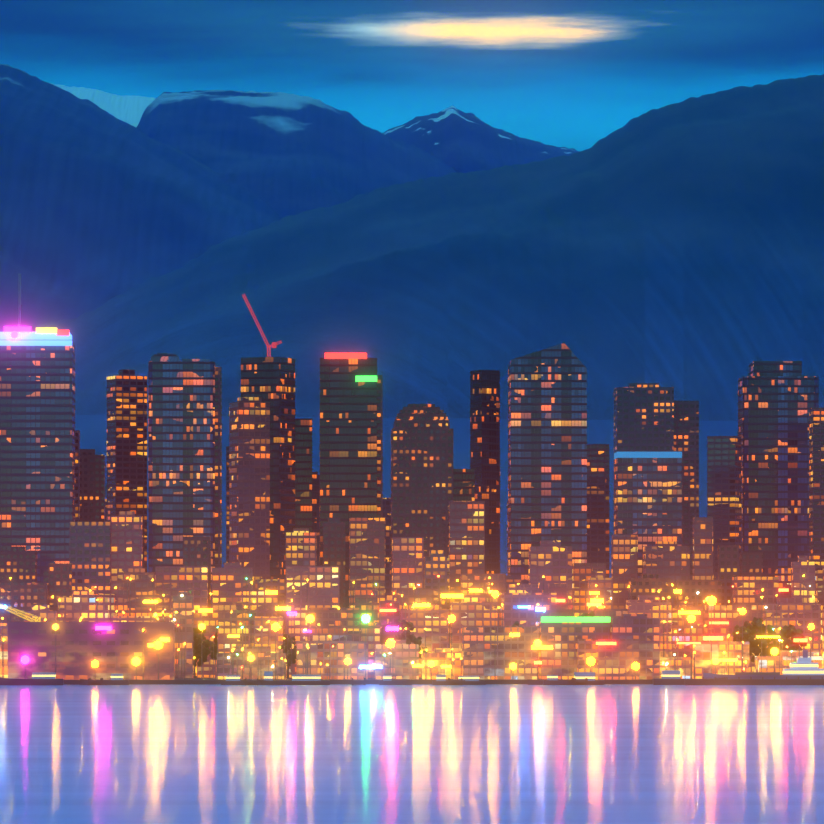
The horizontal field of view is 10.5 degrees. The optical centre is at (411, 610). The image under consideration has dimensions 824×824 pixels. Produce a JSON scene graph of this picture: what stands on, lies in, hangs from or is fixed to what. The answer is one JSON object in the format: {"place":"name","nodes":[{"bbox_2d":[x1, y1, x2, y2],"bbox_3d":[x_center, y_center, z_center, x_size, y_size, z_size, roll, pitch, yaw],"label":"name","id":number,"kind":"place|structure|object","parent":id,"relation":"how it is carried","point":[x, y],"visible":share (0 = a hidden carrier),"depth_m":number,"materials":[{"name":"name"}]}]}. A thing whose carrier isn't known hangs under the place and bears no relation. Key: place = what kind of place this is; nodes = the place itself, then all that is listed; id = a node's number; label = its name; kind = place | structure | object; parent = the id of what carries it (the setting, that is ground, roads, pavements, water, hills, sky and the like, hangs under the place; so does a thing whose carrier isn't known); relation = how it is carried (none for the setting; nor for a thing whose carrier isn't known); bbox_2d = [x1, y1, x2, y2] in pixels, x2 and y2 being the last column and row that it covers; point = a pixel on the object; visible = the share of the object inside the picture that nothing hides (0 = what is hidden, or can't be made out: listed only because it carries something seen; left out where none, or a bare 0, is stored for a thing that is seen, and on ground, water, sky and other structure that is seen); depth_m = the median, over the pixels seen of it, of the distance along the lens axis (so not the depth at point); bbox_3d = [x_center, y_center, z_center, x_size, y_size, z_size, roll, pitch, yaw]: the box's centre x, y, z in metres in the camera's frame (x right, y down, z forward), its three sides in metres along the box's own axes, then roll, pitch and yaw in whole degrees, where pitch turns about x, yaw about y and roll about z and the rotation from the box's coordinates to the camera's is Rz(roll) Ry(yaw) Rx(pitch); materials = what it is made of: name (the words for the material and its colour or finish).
{"place":"outdoors","nodes":[
{"label":"outdoors","id":0,"kind":"place"},
{"bbox_2d":[0,273,74,582],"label":"tower","id":1,"kind":"structure","parent":0,"point":[37,439],"depth_m":2210.97,"materials":[{"name":"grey glass"}]},
{"bbox_2d":[50,83,155,126],"bbox_3d":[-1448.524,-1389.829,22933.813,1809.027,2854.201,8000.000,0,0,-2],"label":"snowfield","id":2,"kind":"structure","parent":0,"point":[115,97],"depth_m":23667.66,"materials":[{"name":"snow"}]},
{"bbox_2d":[107,369,146,571],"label":"tower","id":3,"kind":"structure","parent":0,"point":[126,440],"depth_m":2296.00,"materials":[{"name":"brown"}]},
{"bbox_2d":[0,64,281,331],"bbox_3d":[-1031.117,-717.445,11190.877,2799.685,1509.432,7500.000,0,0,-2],"label":"mountain terrain","id":4,"kind":"structure","parent":0,"point":[81,184],"depth_m":10454.39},
{"bbox_2d":[148,353,214,615],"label":"tower","id":5,"kind":"structure","parent":0,"point":[181,449],"depth_m":2242.93,"materials":[{"name":"grey glass"}]},
{"bbox_2d":[241,293,294,633],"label":"tower","id":6,"kind":"structure","parent":0,"point":[270,379],"depth_m":2388.22,"materials":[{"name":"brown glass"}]},
{"bbox_2d":[137,90,455,217],"bbox_3d":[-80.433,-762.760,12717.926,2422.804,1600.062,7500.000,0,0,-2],"label":"mountain terrain","id":7,"kind":"structure","parent":0,"point":[303,157],"depth_m":12592.84,"materials":[{"name":"blue stone"}]},
{"bbox_2d":[320,353,376,607],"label":"tower","id":8,"kind":"structure","parent":0,"point":[348,435],"depth_m":2265.19,"materials":[{"name":"grey glass"}]},
{"bbox_2d":[64,676,692,684],"bbox_3d":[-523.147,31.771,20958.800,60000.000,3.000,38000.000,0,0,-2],"label":"waterfront promenade","id":9,"kind":"structure","parent":0,"point":[332,681],"depth_m":1966.17,"materials":[{"name":"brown concrete"}]},
{"bbox_2d":[0,546,36,582],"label":"midrise","id":10,"kind":"structure","parent":9,"relation":"on","point":[18,562],"depth_m":2135.45,"materials":[{"name":"brick"}]},
{"bbox_2d":[0,579,47,622],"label":"midrise","id":11,"kind":"structure","parent":9,"relation":"on","point":[26,594],"depth_m":2056.73,"materials":[{"name":"brick"}]},
{"bbox_2d":[24,605,56,621],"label":"building","id":12,"kind":"structure","parent":9,"relation":"on","point":[43,612],"depth_m":2016.73,"materials":[{"name":"brown"}]},
{"bbox_2d":[48,563,71,621],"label":"midrise","id":13,"kind":"structure","parent":9,"relation":"on","point":[59,579],"depth_m":2065.36,"materials":[{"name":"brick"}]},
{"bbox_2d":[75,430,79,521],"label":"skyscraper","id":14,"kind":"structure","parent":9,"relation":"on","point":[77,475],"depth_m":2261.42,"materials":[{"name":"concrete"}]},
{"bbox_2d":[58,591,108,621],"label":"building","id":15,"kind":"structure","parent":9,"relation":"on","point":[77,606],"depth_m":2031.14,"materials":[{"name":"grey"}]},
{"bbox_2d":[69,522,110,596],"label":"midrise","id":16,"kind":"structure","parent":9,"relation":"on","point":[90,552],"depth_m":2127.38,"materials":[{"name":"concrete"}]},
{"bbox_2d":[8,622,174,679],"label":"building","id":17,"kind":"structure","parent":9,"relation":"on","point":[118,647],"depth_m":1965.08,"materials":[{"name":"brown"}]},
{"bbox_2d":[80,449,104,521],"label":"brown midrise","id":18,"kind":"structure","parent":9,"relation":"on","point":[92,486],"depth_m":2341.51,"materials":[{"name":"brick"}]},
{"bbox_2d":[111,511,142,615],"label":"midrise","id":19,"kind":"structure","parent":9,"relation":"on","point":[126,540],"depth_m":2133.81,"materials":[{"name":"brown"}]},
{"bbox_2d":[117,569,155,615],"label":"midrise","id":20,"kind":"structure","parent":9,"relation":"on","point":[141,585],"depth_m":2064.68,"materials":[{"name":"brown"}]},
{"bbox_2d":[155,566,207,675],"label":"midrise","id":21,"kind":"structure","parent":9,"relation":"on","point":[171,581],"depth_m":2080.35,"materials":[{"name":"brown"}]},
{"bbox_2d":[172,591,192,677],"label":"building","id":22,"kind":"structure","parent":9,"relation":"on","point":[182,605],"depth_m":2015.13,"materials":[{"name":"brown"}]},
{"bbox_2d":[183,537,210,615],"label":"midrise","id":23,"kind":"structure","parent":9,"relation":"on","point":[196,551],"depth_m":2121.46,"materials":[{"name":"brick"}]},
{"bbox_2d":[197,616,216,677],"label":"building","id":24,"kind":"structure","parent":9,"relation":"on","point":[209,623],"depth_m":2030.02,"materials":[{"name":"brown"}]},
{"bbox_2d":[215,367,221,567],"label":"tower fin","id":25,"kind":"object","parent":9,"relation":"on","point":[218,467],"visible":0.46,"depth_m":2253.40,"materials":[{"name":"concrete"}]},
{"bbox_2d":[226,446,228,562],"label":"building","id":26,"kind":"structure","parent":9,"relation":"on","point":[227,504],"depth_m":2728.59,"materials":[{"name":"grey"}]},
{"bbox_2d":[212,563,252,626],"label":"midrise","id":27,"kind":"structure","parent":9,"relation":"on","point":[230,577],"depth_m":2100.70,"materials":[{"name":"brown"}]},
{"bbox_2d":[218,596,248,652],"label":"building","id":28,"kind":"structure","parent":9,"relation":"on","point":[235,605],"depth_m":2022.94,"materials":[{"name":"brown"}]},
{"bbox_2d":[229,397,269,591],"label":"tower","id":29,"kind":"structure","parent":9,"relation":"on","point":[249,482],"depth_m":2166.86,"materials":[{"name":"brown"}]},
{"bbox_2d":[218,646,285,678],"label":"building","id":30,"kind":"structure","parent":9,"relation":"on","point":[259,663],"depth_m":1980.05,"materials":[{"name":"brown"}]},
{"bbox_2d":[227,592,276,645],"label":"midrise","id":31,"kind":"structure","parent":9,"relation":"on","point":[264,604],"depth_m":2081.40,"materials":[{"name":"brown"}]},
{"bbox_2d":[254,617,282,652],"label":"building","id":32,"kind":"structure","parent":9,"relation":"on","point":[261,634],"depth_m":2024.21,"materials":[{"name":"brown"}]},
{"bbox_2d":[257,579,284,633],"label":"midrise","id":33,"kind":"structure","parent":9,"relation":"on","point":[265,585],"depth_m":2104.20,"materials":[{"name":"concrete"}]},
{"bbox_2d":[288,603,305,677],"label":"building","id":34,"kind":"structure","parent":9,"relation":"on","point":[298,623],"depth_m":2029.19,"materials":[{"name":"brown"}]},
{"bbox_2d":[286,528,315,565],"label":"midrise","id":35,"kind":"structure","parent":9,"relation":"on","point":[300,546],"depth_m":2103.57,"materials":[{"name":"brown"}]},
{"bbox_2d":[295,419,311,532],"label":"skyscraper","id":36,"kind":"structure","parent":9,"relation":"on","point":[303,473],"depth_m":2444.53,"materials":[{"name":"brown glass"}]},
{"bbox_2d":[286,566,338,675],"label":"midrise","id":37,"kind":"structure","parent":9,"relation":"on","point":[323,586],"depth_m":2075.60,"materials":[{"name":"brown"}]},
{"bbox_2d":[312,472,319,565],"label":"building","id":38,"kind":"structure","parent":9,"relation":"on","point":[315,502],"depth_m":2764.35,"materials":[{"name":"brown glass"}]},
{"bbox_2d":[296,635,367,678],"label":"building","id":39,"kind":"structure","parent":9,"relation":"on","point":[318,648],"depth_m":1980.02,"materials":[{"name":"grey"}]},
{"bbox_2d":[323,518,344,607],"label":"midrise","id":40,"kind":"structure","parent":9,"relation":"on","point":[333,541],"depth_m":2130.06,"materials":[{"name":"brick"}]},
{"bbox_2d":[310,608,359,640],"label":"building","id":41,"kind":"structure","parent":9,"relation":"on","point":[333,621],"depth_m":2019.48,"materials":[{"name":"brown"}]},
{"bbox_2d":[354,584,377,640],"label":"midrise","id":42,"kind":"structure","parent":9,"relation":"on","point":[365,601],"depth_m":2069.54,"materials":[{"name":"grey"}]},
{"bbox_2d":[349,518,384,622],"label":"midrise","id":43,"kind":"structure","parent":9,"relation":"on","point":[366,550],"depth_m":2114.32,"materials":[{"name":"brown"}]},
{"bbox_2d":[361,616,379,677],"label":"building","id":44,"kind":"structure","parent":9,"relation":"on","point":[372,633],"depth_m":2022.92,"materials":[{"name":"grey"}]},
{"bbox_2d":[377,375,382,517],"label":"tower fin","id":45,"kind":"object","parent":9,"relation":"on","point":[379,446],"visible":0.23,"depth_m":2270.66,"materials":[{"name":"concrete"}]},
{"bbox_2d":[383,498,390,600],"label":"building","id":46,"kind":"structure","parent":9,"relation":"on","point":[387,509],"depth_m":2706.06,"materials":[{"name":"brown glass"}]},
{"bbox_2d":[380,595,399,637],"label":"building","id":47,"kind":"structure","parent":9,"relation":"on","point":[389,618],"depth_m":2038.23,"materials":[{"name":"brown"}]},
{"bbox_2d":[375,640,418,678],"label":"building","id":48,"kind":"structure","parent":9,"relation":"on","point":[404,655],"depth_m":1983.25,"materials":[{"name":"brown"}]},
{"bbox_2d":[382,618,421,646],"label":"tree","id":49,"kind":"object","parent":9,"relation":"on","point":[409,637],"visible":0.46,"depth_m":2030.51,"materials":[{"name":"green plant"}]},
{"bbox_2d":[392,537,423,600],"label":"midrise","id":50,"kind":"structure","parent":9,"relation":"on","point":[407,562],"depth_m":2106.25,"materials":[{"name":"brown"}]},
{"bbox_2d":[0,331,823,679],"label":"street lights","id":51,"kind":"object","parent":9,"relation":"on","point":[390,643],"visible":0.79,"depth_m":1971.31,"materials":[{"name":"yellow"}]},
{"bbox_2d":[396,588,441,608],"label":"midrise","id":52,"kind":"structure","parent":9,"relation":"on","point":[428,595],"depth_m":2075.93,"materials":[{"name":"brown"}]},
{"bbox_2d":[400,604,448,676],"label":"building","id":53,"kind":"structure","parent":9,"relation":"on","point":[432,619],"depth_m":2035.38,"materials":[{"name":"brown"}]},
{"bbox_2d":[424,550,448,608],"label":"midrise","id":54,"kind":"structure","parent":9,"relation":"on","point":[436,563],"depth_m":2100.82,"materials":[{"name":"concrete"}]},
{"bbox_2d":[422,648,462,678],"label":"building","id":55,"kind":"structure","parent":9,"relation":"on","point":[439,657],"depth_m":1981.52,"materials":[{"name":"brown"}]},
{"bbox_2d":[453,469,474,500],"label":"midrise","id":56,"kind":"structure","parent":9,"relation":"on","point":[463,484],"depth_m":2386.93,"materials":[{"name":"grey glass"}]},
{"bbox_2d":[449,501,484,615],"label":"building","id":57,"kind":"structure","parent":9,"relation":"on","point":[466,537],"depth_m":2166.82,"materials":[{"name":"brown"}]},
{"bbox_2d":[450,596,497,652],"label":"building","id":58,"kind":"structure","parent":9,"relation":"on","point":[473,611],"depth_m":2039.69,"materials":[{"name":"brown"}]},
{"bbox_2d":[461,574,505,626],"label":"midrise","id":59,"kind":"structure","parent":9,"relation":"on","point":[476,581],"depth_m":2079.85,"materials":[{"name":"brown"}]},
{"bbox_2d":[462,627,536,678],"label":"harbour block","id":60,"kind":"structure","parent":9,"relation":"on","point":[484,649],"depth_m":1975.07,"materials":[{"name":"grey"}]},
{"bbox_2d":[501,593,556,677],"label":"building","id":61,"kind":"structure","parent":9,"relation":"on","point":[513,613],"depth_m":2033.51,"materials":[{"name":"grey"}]},
{"bbox_2d":[529,541,571,592],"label":"midrise","id":62,"kind":"structure","parent":9,"relation":"on","point":[550,562],"depth_m":2131.81,"materials":[{"name":"grey"}]},
{"bbox_2d":[541,584,572,616],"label":"midrise","id":63,"kind":"structure","parent":9,"relation":"on","point":[565,608],"depth_m":2074.23,"materials":[{"name":"brown"}]},
{"bbox_2d":[539,617,609,678],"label":"building","id":64,"kind":"structure","parent":9,"relation":"on","point":[561,635],"depth_m":1977.87,"materials":[{"name":"grey"}]},
{"bbox_2d":[572,563,605,616],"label":"midrise","id":65,"kind":"structure","parent":9,"relation":"on","point":[582,573],"depth_m":2134.78,"materials":[{"name":"brown"}]},
{"bbox_2d":[587,444,608,577],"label":"skyscraper","id":66,"kind":"structure","parent":9,"relation":"on","point":[597,503],"depth_m":2368.89,"materials":[{"name":"brown"}]},
{"bbox_2d":[588,572,612,613],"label":"midrise","id":67,"kind":"structure","parent":9,"relation":"on","point":[604,587],"depth_m":2081.29,"materials":[{"name":"brown"}]},
{"bbox_2d":[577,639,638,679],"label":"harbour block","id":68,"kind":"structure","parent":9,"relation":"on","point":[617,660],"depth_m":1971.44,"materials":[{"name":"brown"}]},
{"bbox_2d":[611,535,637,608],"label":"midrise","id":69,"kind":"structure","parent":9,"relation":"on","point":[624,558],"depth_m":2146.62,"materials":[{"name":"brown"}]},
{"bbox_2d":[610,614,659,678],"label":"harbour block","id":70,"kind":"structure","parent":9,"relation":"on","point":[644,629],"depth_m":1974.87,"materials":[{"name":"grey"}]},
{"bbox_2d":[626,595,670,656],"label":"building","id":71,"kind":"structure","parent":9,"relation":"on","point":[650,606],"depth_m":2023.64,"materials":[{"name":"brown"}]},
{"bbox_2d":[628,574,670,599],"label":"midrise","id":72,"kind":"structure","parent":9,"relation":"on","point":[649,584],"depth_m":2072.06,"materials":[{"name":"brick"}]},
{"bbox_2d":[643,541,689,606],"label":"midrise","id":73,"kind":"structure","parent":9,"relation":"on","point":[667,559],"depth_m":2128.15,"materials":[{"name":"grey"}]},
{"bbox_2d":[660,657,690,678],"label":"building","id":74,"kind":"structure","parent":9,"relation":"on","point":[684,665],"depth_m":1988.10,"materials":[{"name":"brown"}]},
{"bbox_2d":[671,602,702,676],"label":"building","id":75,"kind":"structure","parent":9,"relation":"on","point":[676,621],"depth_m":2034.50,"materials":[{"name":"grey"}]},
{"bbox_2d":[675,580,721,640],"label":"midrise","id":76,"kind":"structure","parent":9,"relation":"on","point":[690,589],"depth_m":2068.24,"materials":[{"name":"brick"}]},
{"bbox_2d":[693,517,712,579],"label":"midrise","id":77,"kind":"structure","parent":9,"relation":"on","point":[702,548],"depth_m":2127.11,"materials":[{"name":"grey"}]},
{"bbox_2d":[693,635,748,678],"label":"building","id":78,"kind":"structure","parent":9,"relation":"on","point":[702,650],"depth_m":1982.84,"materials":[{"name":"brown"}]},
{"bbox_2d":[718,545,738,604],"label":"midrise","id":79,"kind":"structure","parent":9,"relation":"on","point":[728,562],"depth_m":2120.91,"materials":[{"name":"brick"}]},
{"bbox_2d":[704,605,762,671],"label":"building","id":80,"kind":"structure","parent":9,"relation":"on","point":[731,615],"depth_m":2043.65,"materials":[{"name":"brown"}]},
{"bbox_2d":[740,552,762,576],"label":"midrise","id":81,"kind":"structure","parent":9,"relation":"on","point":[751,564],"depth_m":2141.38,"materials":[{"name":"brick"}]},
{"bbox_2d":[732,577,778,604],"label":"midrise","id":82,"kind":"structure","parent":9,"relation":"on","point":[747,590],"depth_m":2072.77,"materials":[{"name":"grey"}]},
{"bbox_2d":[744,617,775,661],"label":"tree","id":83,"kind":"object","parent":9,"relation":"on","point":[758,625],"visible":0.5,"depth_m":2036.72,"materials":[{"name":"green plant"}]},
{"bbox_2d":[760,631,791,655],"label":"building","id":84,"kind":"structure","parent":9,"relation":"on","point":[766,642],"depth_m":2032.35,"materials":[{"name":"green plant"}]},
{"bbox_2d":[759,598,820,655],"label":"building","id":85,"kind":"structure","parent":9,"relation":"on","point":[797,613],"depth_m":2040.28,"materials":[{"name":"brown"}]},
{"bbox_2d":[778,624,806,649],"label":"tree","id":86,"kind":"object","parent":9,"relation":"on","point":[789,631],"visible":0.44,"depth_m":2035.95,"materials":[{"name":"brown plant"}]},
{"bbox_2d":[791,556,814,603],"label":"midrise","id":87,"kind":"structure","parent":9,"relation":"on","point":[801,567],"depth_m":2089.49,"materials":[{"name":"grey"}]},
{"bbox_2d":[815,566,823,655],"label":"midrise","id":88,"kind":"structure","parent":9,"relation":"on","point":[819,586],"depth_m":2127.99,"materials":[{"name":"brown"}]},
{"bbox_2d":[0,684,823,823],"bbox_3d":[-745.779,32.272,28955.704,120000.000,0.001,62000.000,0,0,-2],"label":"water","id":89,"kind":"structure","parent":0,"point":[401,754],"depth_m":1006.65,"materials":[{"name":"blue liquid"}]},
{"bbox_2d":[0,656,725,684],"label":"moored boats","id":90,"kind":"object","parent":89,"relation":"on","point":[670,677],"visible":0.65,"depth_m":1948.55,"materials":[{"name":"grey"}]},
{"bbox_2d":[684,677,823,684],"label":"seawall","id":91,"kind":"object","parent":89,"relation":"on","point":[750,681],"visible":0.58,"depth_m":1942.06,"materials":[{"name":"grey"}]},
{"bbox_2d":[703,641,823,678],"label":"coaster ship","id":92,"kind":"object","parent":89,"relation":"on","point":[804,667],"visible":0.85,"depth_m":1955.68,"materials":[{"name":"white metal"}]},
{"bbox_2d":[0,0,823,577],"label":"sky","id":93,"kind":"structure","parent":0,"point":[569,74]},
{"bbox_2d":[391,404,452,594],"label":"tower","id":94,"kind":"structure","parent":0,"point":[421,466],"depth_m":2216.32,"materials":[{"name":"brick"}]},
{"bbox_2d":[36,74,823,577],"bbox_3d":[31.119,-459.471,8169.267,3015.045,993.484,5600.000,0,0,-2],"label":"ridge terrain","id":95,"kind":"structure","parent":0,"point":[688,170],"depth_m":6865.33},
{"bbox_2d":[383,106,579,172],"bbox_3d":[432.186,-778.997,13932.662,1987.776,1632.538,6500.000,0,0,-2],"label":"mountain","id":96,"kind":"structure","parent":0,"point":[444,129],"depth_m":13820.90,"materials":[{"name":"blue stone"}]},
{"bbox_2d":[470,370,499,573],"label":"tower","id":97,"kind":"structure","parent":0,"point":[485,424],"depth_m":2490.99,"materials":[{"name":"brown glass"}]},
{"bbox_2d":[508,343,586,583],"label":"tower","id":98,"kind":"structure","parent":0,"point":[547,444],"depth_m":2268.05,"materials":[{"name":"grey glass"}]},
{"bbox_2d":[614,383,673,452],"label":"tower","id":99,"kind":"structure","parent":0,"point":[643,417],"depth_m":2449.76,"materials":[{"name":"concrete"}]},
{"bbox_2d":[614,452,681,577],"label":"tower","id":100,"kind":"structure","parent":0,"point":[648,498],"depth_m":2169.30,"materials":[{"name":"grey glass"}]},
{"bbox_2d":[674,401,698,579],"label":"tower","id":101,"kind":"structure","parent":0,"point":[686,428],"depth_m":2470.43,"materials":[{"name":"concrete"}]},
{"bbox_2d":[707,436,740,579],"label":"tower","id":102,"kind":"structure","parent":0,"point":[724,482],"depth_m":2273.39,"materials":[{"name":"grey"}]},
{"bbox_2d":[738,361,818,582],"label":"tower","id":103,"kind":"structure","parent":0,"point":[777,400],"depth_m":2321.50,"materials":[{"name":"grey glass"}]},
{"bbox_2d":[755,650,823,674],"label":"building","id":104,"kind":"structure","parent":0,"point":[768,661],"depth_m":1984.71,"materials":[{"name":"brown"}]},
{"bbox_2d":[809,408,823,569],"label":"tower","id":105,"kind":"structure","parent":0,"point":[816,485],"depth_m":2231.76,"materials":[{"name":"grey"}]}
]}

